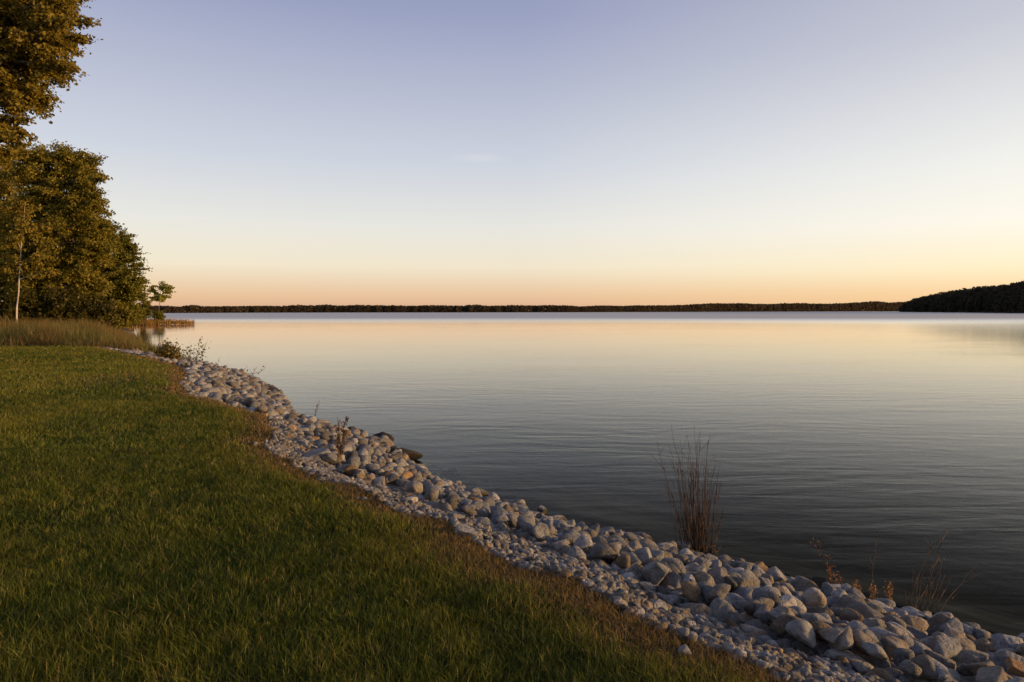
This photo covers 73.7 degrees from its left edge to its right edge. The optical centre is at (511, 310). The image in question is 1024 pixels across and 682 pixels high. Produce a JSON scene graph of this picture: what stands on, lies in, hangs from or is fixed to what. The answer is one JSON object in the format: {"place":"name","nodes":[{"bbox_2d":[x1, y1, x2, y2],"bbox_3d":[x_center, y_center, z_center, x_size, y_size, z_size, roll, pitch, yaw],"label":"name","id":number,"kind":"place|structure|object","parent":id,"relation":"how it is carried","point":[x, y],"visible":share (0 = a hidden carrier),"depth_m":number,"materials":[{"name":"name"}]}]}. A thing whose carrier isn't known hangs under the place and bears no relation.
{"place":"outdoors","nodes":[
{"label":"outdoors","id":0,"kind":"place"},
{"bbox_2d":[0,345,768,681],"bbox_3d":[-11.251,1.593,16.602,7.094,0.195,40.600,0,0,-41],"label":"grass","id":1,"kind":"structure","parent":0,"point":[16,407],"depth_m":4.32,"materials":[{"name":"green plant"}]},
{"bbox_2d":[154,311,833,312],"bbox_3d":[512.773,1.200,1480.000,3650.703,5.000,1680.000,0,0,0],"label":"shore","id":2,"kind":"structure","parent":0,"point":[381,311],"depth_m":813.86,"materials":[{"name":"soil"}]},
{"bbox_2d":[148,301,905,312],"bbox_3d":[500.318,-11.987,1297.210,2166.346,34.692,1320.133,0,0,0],"label":"forest","id":3,"kind":"object","parent":2,"relation":"on","point":[807,307],"visible":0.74,"depth_m":956.06,"materials":[{"name":"green plant"}]},
{"bbox_2d":[0,324,1023,681],"bbox_3d":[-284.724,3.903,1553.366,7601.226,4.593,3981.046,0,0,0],"label":"lawn ground","id":4,"kind":"structure","parent":0,"point":[844,476],"depth_m":23.40,"materials":[{"name":"green plant"}]},
{"bbox_2d":[0,144,25,279],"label":"broadleaf tree","id":5,"kind":"object","parent":4,"relation":"on","point":[7,188],"visible":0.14,"depth_m":56.82,"materials":[{"name":"green plant"}]},
{"bbox_2d":[0,286,49,322],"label":"shrub","id":6,"kind":"object","parent":4,"relation":"on","point":[8,304],"visible":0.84,"depth_m":48.37,"materials":[{"name":"green plant"}]},
{"bbox_2d":[0,196,62,320],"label":"birch tree","id":7,"kind":"object","parent":4,"relation":"on","point":[23,229],"visible":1,"depth_m":46.37,"materials":[{"name":"green plant"}]},
{"bbox_2d":[0,0,103,171],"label":"broadleaf tree","id":8,"kind":"object","parent":4,"relation":"on","point":[39,40],"visible":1,"depth_m":21.61,"materials":[{"name":"green plant"}]},
{"bbox_2d":[27,285,87,321],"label":"shrub","id":9,"kind":"object","parent":4,"relation":"on","point":[60,299],"visible":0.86,"depth_m":49.38,"materials":[{"name":"green plant"}]},
{"bbox_2d":[0,139,125,301],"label":"broadleaf tree","id":10,"kind":"object","parent":4,"relation":"on","point":[76,209],"visible":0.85,"depth_m":51.14,"materials":[{"name":"green plant"}]},
{"bbox_2d":[0,213,152,303],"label":"broadleaf tree","id":11,"kind":"object","parent":4,"relation":"on","point":[4,281],"visible":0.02,"depth_m":68.10,"materials":[{"name":"green plant"}]},
{"bbox_2d":[61,292,124,323],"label":"shrub","id":12,"kind":"object","parent":4,"relation":"on","point":[97,310],"visible":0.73,"depth_m":50.58,"materials":[{"name":"green plant"}]},
{"bbox_2d":[0,314,207,360],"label":"tall grass","id":13,"kind":"structure","parent":4,"relation":"on","point":[43,332],"depth_m":33.53,"materials":[{"name":"green plant"}]},
{"bbox_2d":[68,228,152,331],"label":"broadleaf tree","id":14,"kind":"object","parent":4,"relation":"on","point":[128,282],"visible":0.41,"depth_m":59.44,"materials":[{"name":"green plant"}]},
{"bbox_2d":[99,298,140,330],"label":"shrub","id":15,"kind":"object","parent":4,"relation":"on","point":[127,317],"visible":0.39,"depth_m":54.82,"materials":[{"name":"green plant"}]},
{"bbox_2d":[137,297,153,324],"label":"shrub","id":16,"kind":"object","parent":4,"relation":"on","point":[145,304],"visible":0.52,"depth_m":125.03,"materials":[{"name":"green plant"}]},
{"bbox_2d":[152,310,165,320],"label":"shrub","id":17,"kind":"object","parent":4,"relation":"on","point":[158,315],"visible":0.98,"depth_m":127.56,"materials":[{"name":"green plant"}]},
{"bbox_2d":[148,281,175,310],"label":"tree","id":18,"kind":"object","parent":4,"relation":"on","point":[164,288],"visible":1,"depth_m":129.00,"materials":[{"name":"green plant"}]},
{"bbox_2d":[149,338,185,360],"bbox_3d":[-13.118,1.672,26.125,1.421,1.311,1.038,0,0,0],"label":"bush","id":19,"kind":"object","parent":4,"relation":"on","point":[168,350],"visible":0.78,"depth_m":26.03,"materials":[{"name":"green plant"}]},
{"bbox_2d":[193,337,209,361],"bbox_3d":[-13.452,1.794,29.527,0.952,1.326,0.526,0,0,0],"label":"forb","id":20,"kind":"object","parent":4,"relation":"on","point":[201,354],"visible":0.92,"depth_m":29.48,"materials":[{"name":"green plant"}]},
{"bbox_2d":[333,416,348,462],"bbox_3d":[-2.266,1.767,9.058,0.201,0.719,0.208,0,0,0],"label":"seed stalk","id":21,"kind":"object","parent":4,"relation":"on","point":[340,447],"visible":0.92,"depth_m":9.05,"materials":[{"name":"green plant"}]},
{"bbox_2d":[372,432,393,441],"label":"rock","id":22,"kind":"object","parent":4,"relation":"on","point":[390,437],"visible":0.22,"depth_m":13.64,"materials":[{"name":"stone"}]},
{"bbox_2d":[393,448,422,460],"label":"rock","id":23,"kind":"object","parent":4,"relation":"on","point":[413,455],"visible":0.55,"depth_m":12.22,"materials":[{"name":"stone"}]},
{"bbox_2d":[29,346,805,681],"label":"dry grass","id":24,"kind":"structure","parent":4,"relation":"on","point":[501,562],"depth_m":4.33,"materials":[{"name":"brown plant"}]},
{"bbox_2d":[429,501,453,511],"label":"rock","id":25,"kind":"object","parent":4,"relation":"on","point":[445,506],"visible":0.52,"depth_m":6.40,"materials":[{"name":"stone"}]},
{"bbox_2d":[454,523,477,536],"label":"rock","id":26,"kind":"object","parent":4,"relation":"on","point":[462,529],"visible":0.74,"depth_m":5.06,"materials":[{"name":"stone"}]},
{"bbox_2d":[477,487,488,496],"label":"rock","id":27,"kind":"object","parent":4,"relation":"on","point":[483,492],"visible":0.32,"depth_m":9.96,"materials":[{"name":"stone"}]},
{"bbox_2d":[505,499,525,503],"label":"rock","id":28,"kind":"object","parent":4,"relation":"on","point":[511,501],"visible":0.23,"depth_m":9.20,"materials":[{"name":"stone"}]},
{"bbox_2d":[537,505,546,514],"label":"rock","id":29,"kind":"object","parent":4,"relation":"on","point":[542,509],"visible":0.6,"depth_m":9.04,"materials":[{"name":"stone"}]},
{"bbox_2d":[95,346,1023,681],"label":"rubble","id":30,"kind":"object","parent":4,"relation":"on","point":[395,480],"visible":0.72,"depth_m":5.48,"materials":[{"name":"stone"}]},
{"bbox_2d":[302,447,331,460],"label":"rock","id":31,"kind":"object","parent":30,"relation":"on","point":[314,454],"visible":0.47,"depth_m":8.43,"materials":[{"name":"stone"}]},
{"bbox_2d":[378,438,397,447],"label":"rock","id":32,"kind":"object","parent":30,"relation":"on","point":[381,440],"visible":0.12,"depth_m":13.15,"materials":[{"name":"stone"}]},
{"bbox_2d":[639,584,650,591],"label":"rock","id":33,"kind":"object","parent":30,"relation":"on","point":[644,587],"visible":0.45,"depth_m":4.53,"materials":[{"name":"stone"}]},
{"bbox_2d":[641,561,669,584],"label":"rock","id":34,"kind":"object","parent":30,"relation":"on","point":[657,571],"visible":1,"depth_m":4.75,"materials":[{"name":"stone"}]},
{"bbox_2d":[662,557,685,579],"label":"rock","id":35,"kind":"object","parent":30,"relation":"on","point":[678,563],"visible":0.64,"depth_m":5.24,"materials":[{"name":"stone"}]},
{"bbox_2d":[700,583,730,604],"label":"rock","id":36,"kind":"object","parent":30,"relation":"on","point":[721,590],"visible":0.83,"depth_m":4.36,"materials":[{"name":"stone"}]},
{"bbox_2d":[709,567,728,584],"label":"rock","id":37,"kind":"object","parent":30,"relation":"on","point":[719,574],"visible":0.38,"depth_m":5.19,"materials":[{"name":"stone"}]},
{"bbox_2d":[752,586,780,599],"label":"rock","id":38,"kind":"object","parent":30,"relation":"on","point":[756,592],"visible":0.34,"depth_m":4.68,"materials":[{"name":"stone"}]},
{"bbox_2d":[768,606,794,622],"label":"rock","id":39,"kind":"object","parent":30,"relation":"on","point":[775,613],"visible":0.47,"depth_m":4.10,"materials":[{"name":"stone"}]},
{"bbox_2d":[770,614,801,636],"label":"rock","id":40,"kind":"object","parent":30,"relation":"on","point":[778,624],"visible":0.65,"depth_m":3.94,"materials":[{"name":"stone"}]},
{"bbox_2d":[785,620,815,647],"bbox_3d":[1.637,1.810,3.836,0.150,0.140,0.164,0,0,44],"label":"rock","id":41,"kind":"object","parent":30,"relation":"on","point":[802,631],"visible":1,"depth_m":3.80,"materials":[{"name":"stone"}]},
{"bbox_2d":[850,621,865,629],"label":"rock","id":42,"kind":"object","parent":30,"relation":"on","point":[857,625],"visible":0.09,"depth_m":4.08,"materials":[{"name":"stone"}]},
{"bbox_2d":[852,628,883,651],"bbox_3d":[2.007,1.894,3.896,0.192,0.142,0.114,0,0,-11],"label":"rock","id":43,"kind":"object","parent":30,"relation":"on","point":[871,634],"visible":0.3,"depth_m":3.86,"materials":[{"name":"stone"}]},
{"bbox_2d":[869,626,899,639],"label":"rock","id":44,"kind":"object","parent":30,"relation":"on","point":[879,632],"visible":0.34,"depth_m":4.12,"materials":[{"name":"stone"}]},
{"bbox_2d":[880,636,908,660],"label":"rock","id":45,"kind":"object","parent":30,"relation":"on","point":[890,644],"visible":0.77,"depth_m":3.87,"materials":[{"name":"stone"}]},
{"bbox_2d":[885,622,908,635],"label":"rock","id":46,"kind":"object","parent":30,"relation":"on","point":[902,631],"visible":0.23,"depth_m":4.41,"materials":[{"name":"stone"}]},
{"bbox_2d":[905,654,937,679],"bbox_3d":[2.131,1.857,3.557,0.159,0.119,0.124,0,0,32],"label":"rock","id":47,"kind":"object","parent":30,"relation":"on","point":[925,663],"visible":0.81,"depth_m":3.51,"materials":[{"name":"stone"}]},
{"bbox_2d":[930,657,949,681],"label":"rock","id":48,"kind":"object","parent":30,"relation":"on","point":[943,672],"visible":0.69,"depth_m":3.49,"materials":[{"name":"stone"}]},
{"bbox_2d":[904,529,980,613],"bbox_3d":[3.825,2.369,6.117,0.670,0.792,0.266,0,0,-7],"label":"bare bush","id":49,"kind":"object","parent":30,"relation":"on","point":[926,589],"visible":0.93,"depth_m":6.09,"materials":[{"name":"brown plant"}]},
{"bbox_2d":[964,661,994,675],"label":"rock","id":50,"kind":"object","parent":30,"relation":"on","point":[972,668],"visible":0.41,"depth_m":3.70,"materials":[{"name":"stone"}]},
{"bbox_2d":[975,665,1007,681],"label":"rock","id":51,"kind":"object","parent":30,"relation":"on","point":[995,673],"visible":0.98,"depth_m":3.46,"materials":[{"name":"stone"}]},
{"bbox_2d":[991,634,1023,650],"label":"rock","id":52,"kind":"object","parent":30,"relation":"on","point":[1000,641],"visible":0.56,"depth_m":4.94,"materials":[{"name":"stone"}]},
{"bbox_2d":[994,649,1023,663],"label":"rock","id":53,"kind":"object","parent":30,"relation":"on","point":[1011,654],"visible":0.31,"depth_m":4.14,"materials":[{"name":"stone"}]},
{"bbox_2d":[1005,657,1023,677],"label":"rock","id":54,"kind":"object","parent":30,"relation":"on","point":[1015,667],"visible":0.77,"depth_m":3.84,"materials":[{"name":"stone"}]},
{"bbox_2d":[552,515,567,520],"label":"rock","id":55,"kind":"object","parent":4,"relation":"on","point":[558,517],"visible":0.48,"depth_m":8.69,"materials":[{"name":"stone"}]},
{"bbox_2d":[554,542,570,554],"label":"rock","id":56,"kind":"object","parent":4,"relation":"on","point":[562,547],"visible":0.45,"depth_m":5.33,"materials":[{"name":"stone"}]},
{"bbox_2d":[566,545,585,558],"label":"rock","id":57,"kind":"object","parent":4,"relation":"on","point":[575,550],"visible":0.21,"depth_m":5.13,"materials":[{"name":"stone"}]},
{"bbox_2d":[599,526,614,536],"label":"rock","id":58,"kind":"object","parent":4,"relation":"on","point":[608,529],"visible":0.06,"depth_m":7.60,"materials":[{"name":"stone"}]},
{"bbox_2d":[622,562,639,574],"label":"rock","id":59,"kind":"object","parent":4,"relation":"on","point":[634,568],"visible":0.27,"depth_m":4.98,"materials":[{"name":"stone"}]},
{"bbox_2d":[634,532,652,540],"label":"rock","id":60,"kind":"object","parent":4,"relation":"on","point":[642,534],"visible":0.21,"depth_m":7.94,"materials":[{"name":"stone"}]},
{"bbox_2d":[651,598,667,609],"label":"rock","id":61,"kind":"object","parent":4,"relation":"on","point":[657,602],"visible":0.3,"depth_m":4.11,"materials":[{"name":"stone"}]},
{"bbox_2d":[658,572,681,588],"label":"rock","id":62,"kind":"object","parent":4,"relation":"on","point":[673,579],"visible":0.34,"depth_m":4.83,"materials":[{"name":"stone"}]},
{"bbox_2d":[676,541,690,549],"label":"rock","id":63,"kind":"object","parent":4,"relation":"on","point":[681,547],"visible":0.29,"depth_m":7.61,"materials":[{"name":"stone"}]},
{"bbox_2d":[647,425,724,554],"bbox_3d":[1.948,2.018,7.616,0.903,1.489,0.488,0,0,0],"label":"twig shrub","id":64,"kind":"object","parent":4,"relation":"on","point":[696,544],"visible":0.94,"depth_m":7.63,"materials":[{"name":"brown plant"}]},
{"bbox_2d":[684,562,698,571],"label":"rock","id":65,"kind":"object","parent":4,"relation":"on","point":[690,566],"visible":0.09,"depth_m":5.77,"materials":[{"name":"stone"}]},
{"bbox_2d":[678,603,711,617],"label":"rock","id":66,"kind":"object","parent":4,"relation":"on","point":[698,608],"visible":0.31,"depth_m":4.23,"materials":[{"name":"stone"}]},
{"bbox_2d":[709,597,738,623],"bbox_3d":[1.331,1.952,4.306,0.198,0.229,0.325,22,-13,36],"label":"rock","id":67,"kind":"object","parent":4,"relation":"on","point":[720,607],"visible":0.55,"depth_m":4.21,"materials":[{"name":"stone"}]},
{"bbox_2d":[717,554,734,562],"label":"rock","id":68,"kind":"object","parent":4,"relation":"on","point":[724,558],"visible":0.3,"depth_m":7.20,"materials":[{"name":"stone"}]},
{"bbox_2d":[727,593,745,600],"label":"rock","id":69,"kind":"object","parent":4,"relation":"on","point":[734,596],"visible":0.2,"depth_m":4.82,"materials":[{"name":"stone"}]},
{"bbox_2d":[731,600,746,612],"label":"rock","id":70,"kind":"object","parent":4,"relation":"on","point":[737,605],"visible":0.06,"depth_m":4.55,"materials":[{"name":"stone"}]},
{"bbox_2d":[728,586,757,596],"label":"rock","id":71,"kind":"object","parent":4,"relation":"on","point":[741,591],"visible":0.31,"depth_m":5.05,"materials":[{"name":"stone"}]},
{"bbox_2d":[733,576,759,588],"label":"rock","id":72,"kind":"object","parent":71,"relation":"on","point":[742,582],"visible":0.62,"depth_m":5.12,"materials":[{"name":"stone"}]},
{"bbox_2d":[735,570,759,586],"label":"rock","id":73,"kind":"object","parent":4,"relation":"on","point":[747,574],"visible":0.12,"depth_m":5.65,"materials":[{"name":"stone"}]},
{"bbox_2d":[738,612,771,623],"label":"rock","id":74,"kind":"object","parent":4,"relation":"on","point":[745,616],"visible":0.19,"depth_m":4.34,"materials":[{"name":"stone"}]},
{"bbox_2d":[739,624,771,637],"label":"rock","id":75,"kind":"object","parent":4,"relation":"on","point":[753,630],"visible":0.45,"depth_m":4.02,"materials":[{"name":"stone"}]},
{"bbox_2d":[744,619,769,630],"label":"rock","id":76,"kind":"object","parent":4,"relation":"on","point":[759,623],"visible":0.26,"depth_m":4.17,"materials":[{"name":"stone"}]},
{"bbox_2d":[752,564,766,577],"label":"rock","id":77,"kind":"object","parent":4,"relation":"on","point":[758,570],"visible":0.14,"depth_m":6.38,"materials":[{"name":"stone"}]},
{"bbox_2d":[754,561,768,571],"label":"rock","id":78,"kind":"object","parent":4,"relation":"on","point":[762,566],"visible":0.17,"depth_m":6.96,"materials":[{"name":"stone"}]},
{"bbox_2d":[791,579,819,591],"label":"rock","id":79,"kind":"object","parent":4,"relation":"on","point":[803,585],"visible":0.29,"depth_m":6.09,"materials":[{"name":"stone"}]},
{"bbox_2d":[806,607,836,623],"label":"rock","id":80,"kind":"object","parent":4,"relation":"on","point":[828,611],"visible":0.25,"depth_m":4.85,"materials":[{"name":"stone"}]},
{"bbox_2d":[810,537,842,583],"bbox_3d":[2.976,2.443,6.410,0.357,0.688,0.125,0,0,0],"label":"leafy weed","id":81,"kind":"object","parent":4,"relation":"on","point":[833,575],"visible":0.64,"depth_m":6.41,"materials":[{"name":"brown plant"}]},
{"bbox_2d":[824,648,872,670],"bbox_3d":[1.846,1.932,3.740,0.237,0.136,0.138,0,0,36],"label":"rock","id":82,"kind":"object","parent":4,"relation":"on","point":[850,656],"visible":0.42,"depth_m":3.72,"materials":[{"name":"stone"}]},
{"bbox_2d":[818,627,845,644],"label":"rock","id":83,"kind":"object","parent":82,"relation":"on","point":[831,635],"visible":0.77,"depth_m":3.78,"materials":[{"name":"stone"}]},
{"bbox_2d":[829,626,853,651],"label":"rock","id":84,"kind":"object","parent":83,"relation":"on","point":[845,641],"visible":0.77,"depth_m":3.73,"materials":[{"name":"stone"}]},
{"bbox_2d":[831,594,883,618],"bbox_3d":[2.678,2.391,5.096,0.408,0.328,0.480,22,-5,-24],"label":"rock","id":85,"kind":"object","parent":4,"relation":"on","point":[859,607],"visible":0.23,"depth_m":5.15,"materials":[{"name":"stone"}]},
{"bbox_2d":[867,580,878,598],"bbox_3d":[3.288,2.608,6.211,0.087,0.306,0.090,0,0,43],"label":"leafy stalk","id":86,"kind":"object","parent":4,"relation":"on","point":[874,592],"visible":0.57,"depth_m":6.20,"materials":[{"name":"brown plant"}]},
{"bbox_2d":[868,602,885,614],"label":"rock","id":87,"kind":"object","parent":4,"relation":"on","point":[878,608],"visible":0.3,"depth_m":5.64,"materials":[{"name":"stone"}]},
{"bbox_2d":[864,653,890,667],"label":"rock","id":88,"kind":"object","parent":4,"relation":"on","point":[870,659],"visible":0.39,"depth_m":3.74,"materials":[{"name":"stone"}]},
{"bbox_2d":[864,668,894,681],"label":"rock","id":89,"kind":"object","parent":4,"relation":"on","point":[884,674],"visible":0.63,"depth_m":3.53,"materials":[{"name":"stone"}]},
{"bbox_2d":[873,600,893,611],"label":"rock","id":90,"kind":"object","parent":4,"relation":"on","point":[885,607],"visible":0.12,"depth_m":5.79,"materials":[{"name":"stone"}]},
{"bbox_2d":[883,581,892,599],"bbox_3d":[3.446,2.607,6.234,0.110,0.306,0.068,0,0,-22],"label":"leafy stalk","id":91,"kind":"object","parent":4,"relation":"on","point":[889,593],"visible":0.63,"depth_m":6.23,"materials":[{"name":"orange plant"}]},
{"bbox_2d":[900,606,918,612],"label":"rock","id":92,"kind":"object","parent":4,"relation":"on","point":[908,608],"visible":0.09,"depth_m":5.94,"materials":[{"name":"stone"}]},
{"bbox_2d":[906,624,928,638],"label":"rock","id":93,"kind":"object","parent":4,"relation":"on","point":[916,632],"visible":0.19,"depth_m":4.93,"materials":[{"name":"stone"}]},
{"bbox_2d":[926,613,975,640],"bbox_3d":[3.371,2.563,5.233,0.272,0.317,0.408,20,8,-31],"label":"rock","id":94,"kind":"object","parent":4,"relation":"on","point":[936,621],"visible":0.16,"depth_m":5.30,"materials":[{"name":"stone"}]},
{"bbox_2d":[945,668,960,681],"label":"rock","id":95,"kind":"object","parent":4,"relation":"on","point":[954,675],"visible":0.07,"depth_m":3.67,"materials":[{"name":"stone"}]},
{"bbox_2d":[952,647,979,665],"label":"rock","id":96,"kind":"object","parent":4,"relation":"on","point":[957,658],"visible":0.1,"depth_m":4.22,"materials":[{"name":"stone"}]},
{"bbox_2d":[957,664,975,681],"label":"rock","id":97,"kind":"object","parent":4,"relation":"on","point":[972,678],"visible":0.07,"depth_m":3.85,"materials":[{"name":"stone"}]},
{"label":"rock","id":98,"kind":"object","parent":4,"relation":"on","visible":0},
{"bbox_2d":[930,635,961,658],"bbox_3d":[2.667,2.097,4.175,0.182,0.161,0.182,-9,14,13],"label":"rock","id":99,"kind":"object","parent":98,"relation":"on","point":[948,647],"visible":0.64,"depth_m":4.17,"materials":[{"name":"stone"}]},
{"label":"rock","id":100,"kind":"object","parent":4,"relation":"on","visible":0},
{"bbox_2d":[777,594,796,606],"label":"rock","id":101,"kind":"object","parent":100,"relation":"on","point":[788,600],"visible":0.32,"depth_m":4.54,"materials":[{"name":"stone"}]},
{"bbox_2d":[0,0,1023,306],"label":"sky","id":102,"kind":"structure","parent":0,"point":[275,153],"materials":[{"name":"blue"}]},
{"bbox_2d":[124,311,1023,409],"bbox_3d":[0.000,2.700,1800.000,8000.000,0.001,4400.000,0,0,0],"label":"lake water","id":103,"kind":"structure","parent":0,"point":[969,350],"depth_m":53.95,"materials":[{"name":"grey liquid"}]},
{"bbox_2d":[28,318,195,326],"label":"reeds","id":104,"kind":"object","parent":103,"relation":"on","point":[150,321],"visible":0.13,"depth_m":127.57,"materials":[{"name":"brown plant"}]},
{"bbox_2d":[904,309,1023,312],"bbox_3d":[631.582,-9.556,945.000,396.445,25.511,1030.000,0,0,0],"label":"headland","id":105,"kind":"structure","parent":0,"point":[964,311],"depth_m":781.20,"materials":[{"name":"plant"}]},
{"bbox_2d":[898,281,1023,312],"bbox_3d":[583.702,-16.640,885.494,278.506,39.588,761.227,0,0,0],"label":"headland forest","id":106,"kind":"object","parent":105,"relation":"on","point":[1003,297],"visible":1,"depth_m":802.48,"materials":[{"name":"green plant"}]},
{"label":"rock","id":107,"kind":"object","parent":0,"visible":0},
{"bbox_2d":[801,587,826,606],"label":"rock","id":108,"kind":"object","parent":107,"relation":"on","point":[814,597],"visible":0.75,"depth_m":5.08,"materials":[{"name":"stone"}]},
{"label":"rock","id":109,"kind":"object","parent":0,"visible":0},
{"bbox_2d":[863,619,886,628],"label":"rock","id":110,"kind":"object","parent":109,"relation":"on","point":[875,622],"visible":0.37,"depth_m":4.39,"materials":[{"name":"stone"}]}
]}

